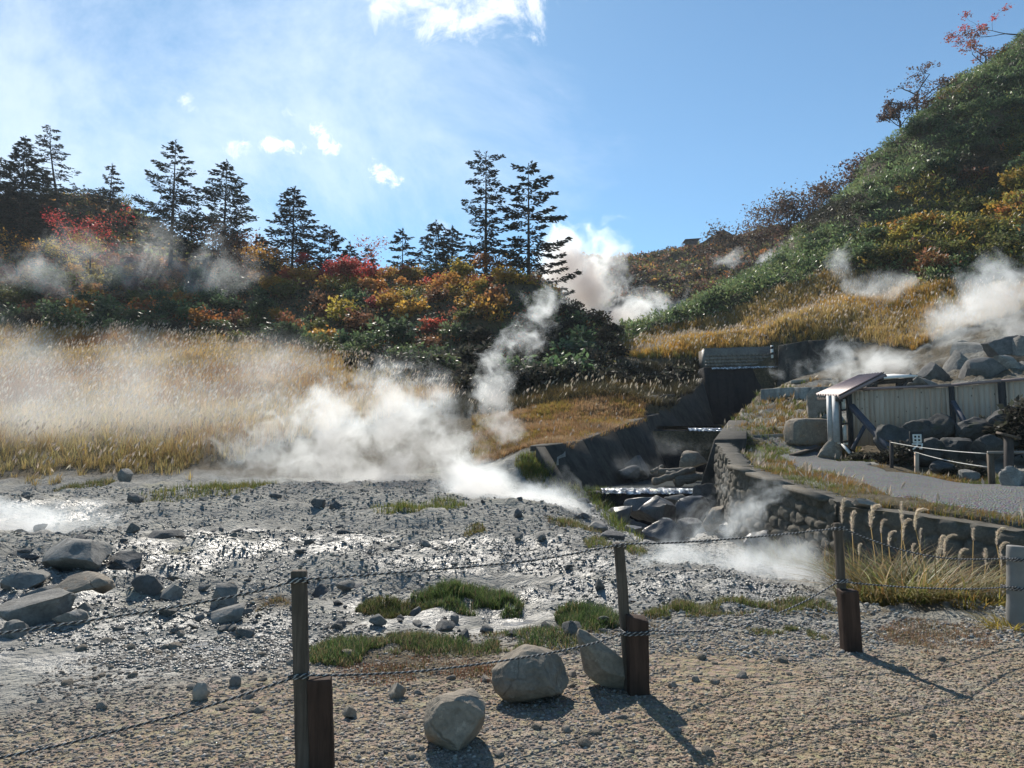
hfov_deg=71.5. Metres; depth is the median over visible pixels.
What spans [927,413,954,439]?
boulder
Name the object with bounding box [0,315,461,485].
pampas grass
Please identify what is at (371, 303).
red shrub
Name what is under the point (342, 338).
evergreen shrub
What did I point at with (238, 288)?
evergreen shrub
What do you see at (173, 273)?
orange shrub
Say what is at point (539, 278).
orange shrub
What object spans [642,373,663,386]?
dark shrub
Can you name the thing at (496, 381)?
dark shrub
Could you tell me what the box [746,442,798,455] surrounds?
grass clump
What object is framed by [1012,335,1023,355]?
rock
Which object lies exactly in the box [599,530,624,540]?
rock
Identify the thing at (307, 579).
rope
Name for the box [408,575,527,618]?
grass clump
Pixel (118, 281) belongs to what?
olive shrub
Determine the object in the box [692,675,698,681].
stone
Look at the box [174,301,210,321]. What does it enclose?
evergreen shrub
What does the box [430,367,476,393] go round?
dark shrub
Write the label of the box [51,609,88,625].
rock
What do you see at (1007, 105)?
evergreen shrub
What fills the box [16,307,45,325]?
dark shrub
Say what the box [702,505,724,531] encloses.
rock
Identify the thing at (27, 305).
russet shrub
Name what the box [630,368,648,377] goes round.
dark shrub
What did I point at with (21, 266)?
orange shrub
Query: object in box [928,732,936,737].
stone
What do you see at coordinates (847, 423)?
window frame
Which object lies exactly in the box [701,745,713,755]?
stone
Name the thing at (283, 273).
red shrub
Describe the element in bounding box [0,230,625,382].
undergrowth
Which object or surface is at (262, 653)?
cobble
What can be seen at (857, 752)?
gravel
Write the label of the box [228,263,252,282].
russet shrub
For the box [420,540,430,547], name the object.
stone
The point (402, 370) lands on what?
dark shrub
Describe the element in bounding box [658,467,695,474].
driftwood log
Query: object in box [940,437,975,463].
boulder
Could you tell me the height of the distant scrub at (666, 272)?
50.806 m
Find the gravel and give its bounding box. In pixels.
[0,606,1023,767]
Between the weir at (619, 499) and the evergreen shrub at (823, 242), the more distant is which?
the evergreen shrub at (823, 242)
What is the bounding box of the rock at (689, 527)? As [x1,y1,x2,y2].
[676,518,701,537]
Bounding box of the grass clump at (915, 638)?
[875,616,1001,654]
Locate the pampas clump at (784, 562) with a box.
[691,529,848,569]
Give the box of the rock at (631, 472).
[618,465,639,478]
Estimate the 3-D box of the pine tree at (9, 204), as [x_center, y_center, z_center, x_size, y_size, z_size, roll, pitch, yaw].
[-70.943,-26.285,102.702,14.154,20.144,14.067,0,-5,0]
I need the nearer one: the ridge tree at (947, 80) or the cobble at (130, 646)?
the cobble at (130, 646)
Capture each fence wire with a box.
[891,442,985,453]
[909,450,986,466]
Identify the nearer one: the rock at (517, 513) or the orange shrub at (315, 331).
the rock at (517, 513)
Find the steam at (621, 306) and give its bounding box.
[608,296,645,321]
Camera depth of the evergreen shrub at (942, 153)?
76.19 m
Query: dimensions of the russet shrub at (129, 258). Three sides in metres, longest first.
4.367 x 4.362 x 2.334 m
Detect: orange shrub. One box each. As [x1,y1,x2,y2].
[0,273,25,289]
[5,263,27,269]
[18,265,40,283]
[28,253,57,266]
[61,296,96,317]
[74,281,108,293]
[76,282,111,296]
[97,248,126,269]
[119,295,161,314]
[129,260,170,277]
[138,254,167,271]
[138,264,163,280]
[145,255,167,267]
[148,277,173,296]
[162,268,185,280]
[163,289,199,305]
[165,276,186,289]
[182,302,227,328]
[248,266,281,283]
[263,307,290,322]
[286,264,320,284]
[305,325,338,342]
[315,273,347,291]
[356,274,389,293]
[373,288,409,310]
[374,264,400,280]
[389,276,426,289]
[423,274,451,292]
[428,269,470,295]
[442,266,459,278]
[442,283,463,295]
[453,290,475,307]
[467,291,511,322]
[518,273,547,284]
[886,216,911,229]
[990,202,1023,220]
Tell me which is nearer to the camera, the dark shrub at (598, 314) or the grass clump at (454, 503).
the grass clump at (454, 503)
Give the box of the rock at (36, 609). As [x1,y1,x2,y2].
[0,588,76,626]
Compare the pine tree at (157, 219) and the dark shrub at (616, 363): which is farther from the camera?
the pine tree at (157, 219)
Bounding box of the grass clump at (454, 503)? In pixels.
[369,493,466,514]
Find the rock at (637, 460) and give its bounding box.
[624,455,648,481]
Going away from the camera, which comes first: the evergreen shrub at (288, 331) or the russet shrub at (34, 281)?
the evergreen shrub at (288, 331)
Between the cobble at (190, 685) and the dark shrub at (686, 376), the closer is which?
the cobble at (190, 685)
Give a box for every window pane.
[841,399,845,408]
[842,425,846,440]
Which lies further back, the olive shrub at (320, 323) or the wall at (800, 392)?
the olive shrub at (320, 323)
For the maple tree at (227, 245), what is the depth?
92.18 m
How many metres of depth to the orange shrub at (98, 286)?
84.00 m
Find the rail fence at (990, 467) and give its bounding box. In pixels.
[986,451,1023,483]
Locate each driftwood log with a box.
[650,465,663,473]
[652,467,694,485]
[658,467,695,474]
[665,470,701,474]
[673,472,703,486]
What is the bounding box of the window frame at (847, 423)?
[839,395,850,459]
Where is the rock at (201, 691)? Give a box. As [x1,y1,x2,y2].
[192,681,209,700]
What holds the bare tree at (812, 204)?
on the ground at (422, 443)
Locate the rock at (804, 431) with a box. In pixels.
[783,418,827,445]
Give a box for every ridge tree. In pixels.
[876,93,935,132]
[886,61,963,115]
[936,71,966,88]
[944,3,1023,47]
[957,23,1007,66]
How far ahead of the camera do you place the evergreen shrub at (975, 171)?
71.73 m
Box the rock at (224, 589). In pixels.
[210,583,237,608]
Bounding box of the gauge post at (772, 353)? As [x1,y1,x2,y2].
[770,345,773,359]
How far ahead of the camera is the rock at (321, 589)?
7.91 m
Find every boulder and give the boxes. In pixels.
[423,688,485,750]
[492,644,568,702]
[576,628,624,688]
[873,424,909,454]
[902,419,931,438]
[907,437,944,466]
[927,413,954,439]
[929,461,955,473]
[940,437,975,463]
[954,417,990,441]
[958,469,980,481]
[970,434,1003,462]
[986,409,1014,429]
[998,466,1023,485]
[1009,397,1023,428]
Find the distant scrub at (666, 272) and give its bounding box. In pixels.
[524,221,808,313]
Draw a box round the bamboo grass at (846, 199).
[616,29,1023,338]
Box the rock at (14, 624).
[0,619,29,638]
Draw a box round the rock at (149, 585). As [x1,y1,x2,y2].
[131,575,163,595]
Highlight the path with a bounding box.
[766,437,1023,516]
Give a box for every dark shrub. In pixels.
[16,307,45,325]
[149,320,188,335]
[342,351,364,370]
[354,355,387,375]
[377,346,434,370]
[382,360,422,377]
[385,364,441,387]
[418,347,471,372]
[419,366,460,390]
[426,345,446,355]
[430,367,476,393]
[435,369,460,379]
[448,357,491,375]
[453,372,499,393]
[454,337,497,364]
[459,325,494,343]
[462,367,492,382]
[466,360,503,378]
[473,344,506,360]
[481,375,523,390]
[497,355,551,393]
[500,338,554,361]
[518,322,561,353]
[520,359,563,386]
[533,318,568,340]
[547,357,581,381]
[551,295,586,316]
[552,314,581,334]
[553,353,594,365]
[573,360,595,379]
[575,307,611,325]
[576,345,612,365]
[577,361,604,373]
[582,366,607,382]
[586,324,620,344]
[589,359,622,369]
[594,338,630,357]
[597,365,629,380]
[603,322,625,335]
[610,357,640,374]
[617,374,646,385]
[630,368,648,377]
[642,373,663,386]
[655,366,683,384]
[664,364,687,376]
[675,372,692,381]
[683,364,695,375]
[844,449,876,460]
[869,447,889,464]
[878,439,919,466]
[935,464,966,477]
[947,458,973,468]
[960,463,987,479]
[979,414,1018,432]
[982,419,1023,457]
[994,394,1023,430]
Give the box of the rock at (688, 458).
[679,450,706,467]
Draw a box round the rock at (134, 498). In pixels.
[127,492,143,502]
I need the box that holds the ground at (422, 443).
[0,39,1023,767]
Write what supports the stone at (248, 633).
on the ground at (422, 443)
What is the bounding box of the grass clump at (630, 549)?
[583,532,647,555]
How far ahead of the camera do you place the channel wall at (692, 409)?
44.24 m
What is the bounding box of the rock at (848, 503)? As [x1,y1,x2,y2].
[843,499,855,506]
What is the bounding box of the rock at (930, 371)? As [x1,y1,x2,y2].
[914,362,949,380]
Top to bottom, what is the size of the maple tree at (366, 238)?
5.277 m
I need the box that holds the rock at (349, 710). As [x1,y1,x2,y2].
[342,704,356,717]
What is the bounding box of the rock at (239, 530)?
[231,528,243,533]
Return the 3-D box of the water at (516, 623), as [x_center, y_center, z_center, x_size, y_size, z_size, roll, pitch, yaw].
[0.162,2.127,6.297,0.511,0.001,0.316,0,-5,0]
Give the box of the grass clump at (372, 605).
[355,593,430,618]
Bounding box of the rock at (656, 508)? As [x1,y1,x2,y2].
[636,495,675,522]
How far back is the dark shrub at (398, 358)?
52.56 m
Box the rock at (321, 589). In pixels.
[312,584,329,597]
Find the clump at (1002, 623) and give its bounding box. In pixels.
[963,607,1023,630]
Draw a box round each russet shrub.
[16,300,38,310]
[28,278,47,288]
[39,297,63,305]
[40,283,70,299]
[83,255,105,266]
[105,290,126,302]
[119,277,153,292]
[120,252,147,263]
[170,261,189,268]
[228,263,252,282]
[228,309,256,325]
[272,310,311,330]
[291,278,309,289]
[307,289,338,309]
[309,303,332,319]
[339,306,382,334]
[411,332,443,349]
[422,284,450,301]
[481,283,508,303]
[902,261,923,273]
[912,246,962,274]
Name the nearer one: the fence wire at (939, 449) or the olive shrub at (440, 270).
the fence wire at (939, 449)
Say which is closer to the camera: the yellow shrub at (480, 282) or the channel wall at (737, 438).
the channel wall at (737, 438)
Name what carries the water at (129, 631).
on the ground at (422, 443)
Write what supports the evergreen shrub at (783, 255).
on the ground at (422, 443)
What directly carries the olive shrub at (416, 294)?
on the ground at (422, 443)
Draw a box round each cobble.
[37,695,46,702]
[61,679,73,685]
[75,644,87,651]
[96,701,107,709]
[97,672,104,677]
[100,637,112,643]
[124,643,135,649]
[127,671,137,677]
[168,642,181,649]
[176,630,184,636]
[187,683,195,689]
[219,704,227,709]
[243,690,254,699]
[254,705,264,712]
[256,652,266,656]
[285,628,291,633]
[286,658,292,664]
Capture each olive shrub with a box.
[0,284,16,297]
[0,291,38,305]
[7,259,27,269]
[10,282,41,294]
[34,266,78,290]
[100,270,122,286]
[101,265,125,276]
[107,275,136,289]
[122,286,157,305]
[186,265,219,280]
[220,329,250,343]
[235,310,273,335]
[268,278,304,298]
[300,330,340,354]
[302,317,328,331]
[325,277,357,296]
[392,283,427,293]
[399,287,426,297]
[416,262,453,279]
[451,304,479,321]
[517,284,563,311]
[863,240,896,265]
[927,235,969,255]
[945,196,991,215]
[981,229,1022,259]
[1007,237,1023,248]
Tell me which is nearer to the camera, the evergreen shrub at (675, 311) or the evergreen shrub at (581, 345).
the evergreen shrub at (581, 345)
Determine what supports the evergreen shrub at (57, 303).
on the ground at (422, 443)
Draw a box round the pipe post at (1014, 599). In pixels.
[1006,545,1023,627]
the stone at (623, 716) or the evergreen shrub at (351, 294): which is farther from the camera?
the evergreen shrub at (351, 294)
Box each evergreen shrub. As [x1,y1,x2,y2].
[0,302,34,327]
[19,284,43,298]
[30,299,57,316]
[32,262,75,281]
[34,293,81,316]
[40,262,63,269]
[41,303,90,330]
[63,288,108,303]
[80,292,120,309]
[82,311,116,330]
[86,301,125,321]
[102,313,134,332]
[113,303,148,324]
[130,310,171,329]
[146,296,193,317]
[148,286,171,300]
[168,283,206,300]
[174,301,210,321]
[182,264,212,283]
[192,287,229,304]
[201,318,232,332]
[202,286,222,295]
[209,264,245,289]
[209,293,242,312]
[228,280,253,294]
[247,293,280,313]
[251,284,269,299]
[255,265,278,276]
[259,320,309,343]
[299,327,327,342]
[333,326,360,345]
[337,341,367,358]
[341,288,371,305]
[345,329,374,348]
[364,332,380,345]
[365,307,425,346]
[383,340,429,363]
[396,346,433,366]
[413,351,462,372]
[426,342,457,354]
[438,316,468,340]
[490,349,529,380]
[491,316,524,344]
[528,348,596,372]
[531,311,562,326]
[549,333,616,356]
[562,308,590,331]
[566,324,602,344]
[666,307,687,317]
[696,289,725,307]
[713,286,728,296]
[736,271,753,288]
[744,274,764,285]
[767,249,795,268]
[769,256,789,267]
[802,235,830,254]
[804,230,835,241]
[833,232,855,243]
[847,231,863,242]
[851,200,871,212]
[854,240,880,258]
[855,232,881,242]
[859,227,886,242]
[860,178,875,190]
[864,223,886,236]
[865,200,881,209]
[866,186,887,196]
[868,247,890,263]
[884,157,904,169]
[891,246,908,260]
[892,205,916,220]
[893,214,912,227]
[901,116,920,133]
[903,120,924,138]
[918,154,942,175]
[919,114,942,132]
[919,157,955,174]
[930,148,955,159]
[932,109,948,120]
[933,177,956,195]
[935,155,960,174]
[948,97,985,116]
[950,119,976,136]
[952,165,989,181]
[953,88,976,105]
[957,128,989,147]
[960,203,975,216]
[961,140,987,156]
[964,123,992,136]
[969,108,993,122]
[970,186,1001,203]
[977,89,1005,101]
[982,71,1002,83]
[988,205,1018,218]
[990,68,1018,87]
[1000,92,1023,112]
[1002,152,1023,169]
[1005,94,1023,113]
[1008,68,1023,83]
[1008,223,1023,245]
[1011,159,1023,170]
[1014,51,1023,63]
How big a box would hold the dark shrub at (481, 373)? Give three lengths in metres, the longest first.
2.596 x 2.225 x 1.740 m
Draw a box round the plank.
[789,446,821,454]
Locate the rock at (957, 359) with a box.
[943,350,968,372]
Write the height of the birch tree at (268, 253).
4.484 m
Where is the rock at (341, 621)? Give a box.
[335,618,346,626]
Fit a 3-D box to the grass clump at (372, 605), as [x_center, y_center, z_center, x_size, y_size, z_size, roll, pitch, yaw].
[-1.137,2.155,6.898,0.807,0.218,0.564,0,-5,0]
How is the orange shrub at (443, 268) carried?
on the ground at (422, 443)
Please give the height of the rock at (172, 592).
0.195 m
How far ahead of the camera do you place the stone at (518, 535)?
11.20 m
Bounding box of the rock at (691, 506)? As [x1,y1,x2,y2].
[675,495,709,521]
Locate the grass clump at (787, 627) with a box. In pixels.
[744,624,832,639]
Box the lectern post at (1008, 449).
[996,431,1021,467]
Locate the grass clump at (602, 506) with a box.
[559,481,643,541]
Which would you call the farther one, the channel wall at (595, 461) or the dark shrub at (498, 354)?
the dark shrub at (498, 354)
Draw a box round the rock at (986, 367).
[958,357,1006,378]
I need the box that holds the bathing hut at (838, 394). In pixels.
[816,372,884,459]
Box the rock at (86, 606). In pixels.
[77,602,93,611]
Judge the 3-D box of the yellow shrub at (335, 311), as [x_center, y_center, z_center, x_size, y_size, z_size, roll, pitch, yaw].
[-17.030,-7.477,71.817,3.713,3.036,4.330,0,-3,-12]
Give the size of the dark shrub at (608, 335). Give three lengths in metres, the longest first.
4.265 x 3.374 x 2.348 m
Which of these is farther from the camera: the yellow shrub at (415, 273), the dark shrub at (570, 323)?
the yellow shrub at (415, 273)
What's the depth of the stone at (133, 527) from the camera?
11.64 m
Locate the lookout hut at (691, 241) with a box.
[682,238,699,245]
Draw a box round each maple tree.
[40,203,143,278]
[180,217,269,274]
[294,252,313,265]
[321,253,364,281]
[350,235,393,277]
[469,272,507,289]
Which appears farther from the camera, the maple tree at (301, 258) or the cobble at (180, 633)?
the maple tree at (301, 258)
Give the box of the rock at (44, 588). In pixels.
[19,584,57,597]
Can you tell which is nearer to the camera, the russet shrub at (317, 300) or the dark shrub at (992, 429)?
the dark shrub at (992, 429)
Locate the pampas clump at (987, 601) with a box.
[878,574,1005,610]
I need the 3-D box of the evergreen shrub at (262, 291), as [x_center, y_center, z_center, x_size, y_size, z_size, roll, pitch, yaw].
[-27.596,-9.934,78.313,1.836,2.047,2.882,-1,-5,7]
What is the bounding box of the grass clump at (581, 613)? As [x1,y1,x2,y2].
[552,597,619,632]
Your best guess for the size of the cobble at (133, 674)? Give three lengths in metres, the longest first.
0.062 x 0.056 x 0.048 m
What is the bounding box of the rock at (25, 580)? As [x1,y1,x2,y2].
[0,570,50,589]
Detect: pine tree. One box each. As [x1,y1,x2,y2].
[0,135,73,261]
[0,157,33,254]
[1,176,88,245]
[23,125,86,263]
[52,183,107,208]
[83,163,129,239]
[116,139,217,268]
[167,159,262,271]
[237,233,273,269]
[246,186,338,278]
[294,225,362,274]
[341,241,363,267]
[358,244,378,272]
[386,227,422,274]
[414,220,456,276]
[433,226,473,275]
[452,150,509,276]
[465,241,482,278]
[479,160,581,296]
[507,244,522,271]
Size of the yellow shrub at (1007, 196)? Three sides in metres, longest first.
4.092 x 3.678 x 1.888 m
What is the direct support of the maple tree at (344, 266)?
on the ground at (422, 443)
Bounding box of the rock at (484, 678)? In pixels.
[480,674,489,681]
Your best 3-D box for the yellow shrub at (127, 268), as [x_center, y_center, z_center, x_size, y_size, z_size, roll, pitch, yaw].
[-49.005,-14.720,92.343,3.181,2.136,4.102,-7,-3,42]
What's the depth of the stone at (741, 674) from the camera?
4.61 m
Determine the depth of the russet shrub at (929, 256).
55.49 m
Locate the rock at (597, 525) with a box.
[588,521,607,531]
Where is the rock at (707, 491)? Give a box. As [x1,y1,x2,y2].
[692,483,717,508]
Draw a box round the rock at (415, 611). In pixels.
[410,606,420,616]
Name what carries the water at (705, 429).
on the ground at (422, 443)
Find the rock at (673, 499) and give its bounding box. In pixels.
[664,494,685,504]
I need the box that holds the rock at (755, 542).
[743,530,775,560]
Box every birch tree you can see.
[0,227,44,275]
[36,229,114,274]
[104,191,135,210]
[232,242,294,272]
[434,253,481,280]
[470,249,511,273]
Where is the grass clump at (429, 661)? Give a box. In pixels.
[331,652,495,688]
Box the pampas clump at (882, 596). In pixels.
[763,542,1005,607]
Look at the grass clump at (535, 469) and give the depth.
24.88 m
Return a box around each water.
[0,523,37,530]
[110,628,150,632]
[188,641,229,650]
[502,620,556,625]
[583,480,701,488]
[600,487,692,493]
[629,594,647,600]
[662,426,723,427]
[686,428,721,431]
[712,366,776,369]
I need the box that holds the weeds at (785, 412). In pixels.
[722,375,832,444]
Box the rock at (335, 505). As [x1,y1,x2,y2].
[329,501,341,508]
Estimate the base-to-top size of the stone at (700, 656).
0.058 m
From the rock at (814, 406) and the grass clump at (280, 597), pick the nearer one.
the grass clump at (280, 597)
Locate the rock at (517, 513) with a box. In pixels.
[514,509,522,517]
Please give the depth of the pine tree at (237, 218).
96.95 m
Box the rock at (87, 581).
[53,571,114,593]
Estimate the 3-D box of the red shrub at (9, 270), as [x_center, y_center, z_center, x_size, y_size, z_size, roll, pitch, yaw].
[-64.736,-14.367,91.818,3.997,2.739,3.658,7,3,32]
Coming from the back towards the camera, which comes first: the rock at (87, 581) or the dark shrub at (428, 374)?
the dark shrub at (428, 374)
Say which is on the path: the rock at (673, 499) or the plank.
the plank
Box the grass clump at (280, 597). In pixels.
[255,593,290,611]
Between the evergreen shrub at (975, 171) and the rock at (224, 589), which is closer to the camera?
the rock at (224, 589)
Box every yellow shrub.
[59,262,83,275]
[75,268,106,287]
[86,262,103,274]
[118,264,146,275]
[142,277,158,287]
[250,331,265,339]
[257,273,278,290]
[325,294,360,322]
[338,270,363,286]
[388,287,412,305]
[390,295,432,318]
[394,262,422,279]
[457,274,488,294]
[484,265,538,284]
[536,281,558,292]
[886,225,908,244]
[901,214,923,230]
[911,210,942,226]
[951,219,974,235]
[979,198,1012,215]
[997,167,1023,190]
[998,212,1022,226]
[999,190,1023,204]
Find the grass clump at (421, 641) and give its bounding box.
[358,623,615,658]
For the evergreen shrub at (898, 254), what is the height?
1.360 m
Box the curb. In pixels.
[752,434,783,437]
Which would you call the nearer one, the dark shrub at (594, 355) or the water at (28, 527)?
the water at (28, 527)
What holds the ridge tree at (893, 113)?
on the ground at (422, 443)
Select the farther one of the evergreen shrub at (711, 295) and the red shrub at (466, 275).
the red shrub at (466, 275)
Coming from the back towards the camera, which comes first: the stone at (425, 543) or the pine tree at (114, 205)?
the pine tree at (114, 205)
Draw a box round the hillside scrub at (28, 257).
[0,188,333,271]
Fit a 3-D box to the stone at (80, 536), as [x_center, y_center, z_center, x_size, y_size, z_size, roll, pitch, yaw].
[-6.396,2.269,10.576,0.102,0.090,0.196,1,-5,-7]
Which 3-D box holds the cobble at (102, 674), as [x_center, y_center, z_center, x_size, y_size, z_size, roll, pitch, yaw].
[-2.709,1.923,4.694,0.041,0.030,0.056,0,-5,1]
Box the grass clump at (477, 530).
[463,522,487,537]
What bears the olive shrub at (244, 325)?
on the ground at (422, 443)
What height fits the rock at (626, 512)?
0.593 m
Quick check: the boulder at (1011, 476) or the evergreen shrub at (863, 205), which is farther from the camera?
the evergreen shrub at (863, 205)
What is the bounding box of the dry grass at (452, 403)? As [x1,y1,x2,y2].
[436,352,703,415]
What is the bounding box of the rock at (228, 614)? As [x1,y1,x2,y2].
[211,602,245,624]
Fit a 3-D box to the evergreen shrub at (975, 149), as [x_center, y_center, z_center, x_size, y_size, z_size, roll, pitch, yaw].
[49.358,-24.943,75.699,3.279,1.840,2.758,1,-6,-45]
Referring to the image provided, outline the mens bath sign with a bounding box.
[909,431,923,473]
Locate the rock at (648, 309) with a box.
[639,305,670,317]
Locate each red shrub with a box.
[0,263,23,276]
[271,266,291,279]
[307,264,337,281]
[360,258,387,281]
[363,294,383,309]
[387,262,414,275]
[411,276,433,287]
[415,314,449,334]
[460,274,476,281]
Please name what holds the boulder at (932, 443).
on the ground at (422, 443)
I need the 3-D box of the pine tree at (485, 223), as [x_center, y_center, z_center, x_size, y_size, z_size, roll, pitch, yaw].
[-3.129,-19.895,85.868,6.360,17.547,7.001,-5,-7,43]
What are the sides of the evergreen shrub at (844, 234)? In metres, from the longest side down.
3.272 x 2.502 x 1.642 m
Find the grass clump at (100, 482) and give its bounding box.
[54,477,116,491]
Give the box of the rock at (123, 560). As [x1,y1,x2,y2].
[106,551,143,571]
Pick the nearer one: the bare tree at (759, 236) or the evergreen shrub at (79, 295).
the evergreen shrub at (79, 295)
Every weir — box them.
[580,490,705,524]
[654,430,707,473]
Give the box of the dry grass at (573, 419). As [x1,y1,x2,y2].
[467,385,649,465]
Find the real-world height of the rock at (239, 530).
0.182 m
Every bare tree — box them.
[697,218,753,268]
[731,215,778,262]
[739,197,790,253]
[757,199,811,245]
[758,185,810,237]
[769,182,819,220]
[787,178,836,226]
[803,171,850,204]
[827,150,877,186]
[843,143,886,175]
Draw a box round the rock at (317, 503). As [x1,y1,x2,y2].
[310,499,325,508]
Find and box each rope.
[0,526,1023,634]
[0,578,1023,758]
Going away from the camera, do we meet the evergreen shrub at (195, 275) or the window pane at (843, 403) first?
the window pane at (843, 403)
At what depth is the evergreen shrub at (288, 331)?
63.30 m
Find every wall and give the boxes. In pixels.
[530,414,665,489]
[536,447,565,490]
[643,378,714,428]
[699,346,774,368]
[701,420,747,484]
[714,443,854,569]
[761,387,828,400]
[777,339,839,386]
[838,506,1023,586]
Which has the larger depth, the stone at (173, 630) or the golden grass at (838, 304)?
the golden grass at (838, 304)
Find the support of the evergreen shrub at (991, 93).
on the ground at (422, 443)
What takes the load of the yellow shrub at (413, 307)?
on the ground at (422, 443)
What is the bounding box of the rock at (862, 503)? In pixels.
[851,498,880,507]
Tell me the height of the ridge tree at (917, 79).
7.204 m
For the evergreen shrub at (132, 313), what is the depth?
70.82 m
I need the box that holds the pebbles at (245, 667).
[0,518,829,677]
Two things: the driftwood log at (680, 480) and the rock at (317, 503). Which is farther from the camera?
the driftwood log at (680, 480)
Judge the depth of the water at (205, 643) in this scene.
5.39 m
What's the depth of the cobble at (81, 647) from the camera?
5.36 m
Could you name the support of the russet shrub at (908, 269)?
on the ground at (422, 443)
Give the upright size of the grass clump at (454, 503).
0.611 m
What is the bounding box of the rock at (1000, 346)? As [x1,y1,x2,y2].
[981,335,1017,356]
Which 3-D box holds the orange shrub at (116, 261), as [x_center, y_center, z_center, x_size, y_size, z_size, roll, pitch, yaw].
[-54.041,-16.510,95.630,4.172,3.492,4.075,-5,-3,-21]
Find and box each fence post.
[291,569,334,767]
[614,542,649,695]
[833,523,862,652]
[889,440,893,467]
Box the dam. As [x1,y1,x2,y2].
[698,366,777,423]
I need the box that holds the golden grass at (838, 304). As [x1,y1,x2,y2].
[602,263,1023,359]
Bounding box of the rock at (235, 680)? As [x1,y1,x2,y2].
[229,674,240,686]
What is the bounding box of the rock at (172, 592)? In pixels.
[160,585,182,600]
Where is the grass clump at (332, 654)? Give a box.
[309,631,382,666]
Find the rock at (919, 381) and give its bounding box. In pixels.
[906,377,936,387]
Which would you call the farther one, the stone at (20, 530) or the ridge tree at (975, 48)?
the ridge tree at (975, 48)
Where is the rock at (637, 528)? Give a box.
[625,525,642,534]
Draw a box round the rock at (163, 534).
[147,529,185,538]
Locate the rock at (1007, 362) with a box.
[993,355,1020,368]
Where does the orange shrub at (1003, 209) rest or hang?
on the ground at (422, 443)
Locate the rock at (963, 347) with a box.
[950,340,983,355]
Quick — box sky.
[0,0,1023,274]
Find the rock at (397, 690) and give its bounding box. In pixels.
[388,682,405,698]
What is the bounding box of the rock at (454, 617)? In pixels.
[450,613,458,623]
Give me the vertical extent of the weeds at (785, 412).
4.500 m
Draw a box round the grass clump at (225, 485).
[139,478,276,501]
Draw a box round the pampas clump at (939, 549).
[861,508,1008,589]
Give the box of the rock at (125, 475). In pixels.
[117,468,132,481]
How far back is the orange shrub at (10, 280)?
85.23 m
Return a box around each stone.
[6,550,16,556]
[16,529,28,532]
[17,548,32,551]
[20,554,38,559]
[33,524,47,531]
[76,533,87,538]
[111,626,124,630]
[125,522,139,532]
[158,608,177,615]
[167,576,181,580]
[169,628,179,632]
[194,613,204,621]
[198,584,210,591]
[199,497,208,500]
[228,624,236,631]
[236,629,254,637]
[242,607,253,616]
[270,493,281,497]
[294,549,304,553]
[304,539,313,545]
[331,624,342,629]
[333,600,342,604]
[335,580,355,590]
[337,529,351,534]
[369,614,386,625]
[384,546,399,551]
[396,715,405,720]
[406,752,415,759]
[412,619,421,627]
[413,689,421,694]
[418,745,424,750]
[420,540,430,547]
[435,619,455,630]
[446,674,455,679]
[458,628,469,638]
[480,625,493,632]
[494,750,504,756]
[515,532,522,539]
[531,723,541,729]
[538,532,545,540]
[541,621,551,628]
[561,725,569,732]
[562,621,577,636]
[568,670,575,677]
[574,621,581,628]
[577,498,590,502]
[578,737,591,747]
[579,513,589,517]
[590,729,601,735]
[595,578,604,590]
[597,616,608,620]
[598,628,607,632]
[618,714,626,718]
[667,681,676,687]
[671,727,681,732]
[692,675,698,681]
[697,653,706,659]
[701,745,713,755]
[710,678,719,684]
[735,670,746,677]
[776,656,787,662]
[896,666,907,672]
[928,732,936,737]
[935,655,945,661]
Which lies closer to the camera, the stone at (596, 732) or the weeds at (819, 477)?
the stone at (596, 732)
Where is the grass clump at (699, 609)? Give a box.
[632,593,837,619]
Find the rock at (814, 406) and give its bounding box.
[806,387,826,417]
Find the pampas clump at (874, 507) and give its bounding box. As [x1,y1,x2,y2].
[747,497,1005,581]
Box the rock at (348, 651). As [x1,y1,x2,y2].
[342,649,357,656]
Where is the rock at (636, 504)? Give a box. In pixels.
[624,497,651,519]
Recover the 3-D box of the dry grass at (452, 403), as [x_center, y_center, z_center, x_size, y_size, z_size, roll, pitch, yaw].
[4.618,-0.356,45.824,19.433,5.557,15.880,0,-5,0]
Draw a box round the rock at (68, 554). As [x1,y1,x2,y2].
[42,537,112,570]
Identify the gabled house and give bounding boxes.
[700,230,734,244]
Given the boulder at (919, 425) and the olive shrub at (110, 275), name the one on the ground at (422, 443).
the olive shrub at (110, 275)
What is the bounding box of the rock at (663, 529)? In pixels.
[642,517,685,544]
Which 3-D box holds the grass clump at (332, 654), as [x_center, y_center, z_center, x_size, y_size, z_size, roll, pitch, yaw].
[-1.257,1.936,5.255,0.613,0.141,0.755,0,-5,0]
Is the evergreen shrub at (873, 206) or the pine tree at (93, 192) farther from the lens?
the pine tree at (93, 192)
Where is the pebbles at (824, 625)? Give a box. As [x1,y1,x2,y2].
[0,479,1023,660]
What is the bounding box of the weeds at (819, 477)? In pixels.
[741,419,1023,527]
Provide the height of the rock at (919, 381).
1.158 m
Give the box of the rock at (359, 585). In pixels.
[354,583,364,587]
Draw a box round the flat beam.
[790,378,831,383]
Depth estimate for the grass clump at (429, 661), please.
4.84 m
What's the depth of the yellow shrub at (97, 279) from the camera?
86.77 m
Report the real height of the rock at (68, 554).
0.481 m
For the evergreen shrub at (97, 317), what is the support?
on the ground at (422, 443)
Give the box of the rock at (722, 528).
[719,522,733,536]
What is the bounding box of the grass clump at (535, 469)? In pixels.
[514,449,575,492]
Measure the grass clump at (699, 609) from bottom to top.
0.202 m
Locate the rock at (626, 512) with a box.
[608,506,631,523]
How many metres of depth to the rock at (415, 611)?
6.66 m
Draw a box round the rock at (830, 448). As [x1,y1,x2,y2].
[817,439,842,458]
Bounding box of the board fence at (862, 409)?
[846,378,1023,465]
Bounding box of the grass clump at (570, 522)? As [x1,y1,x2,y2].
[543,515,602,532]

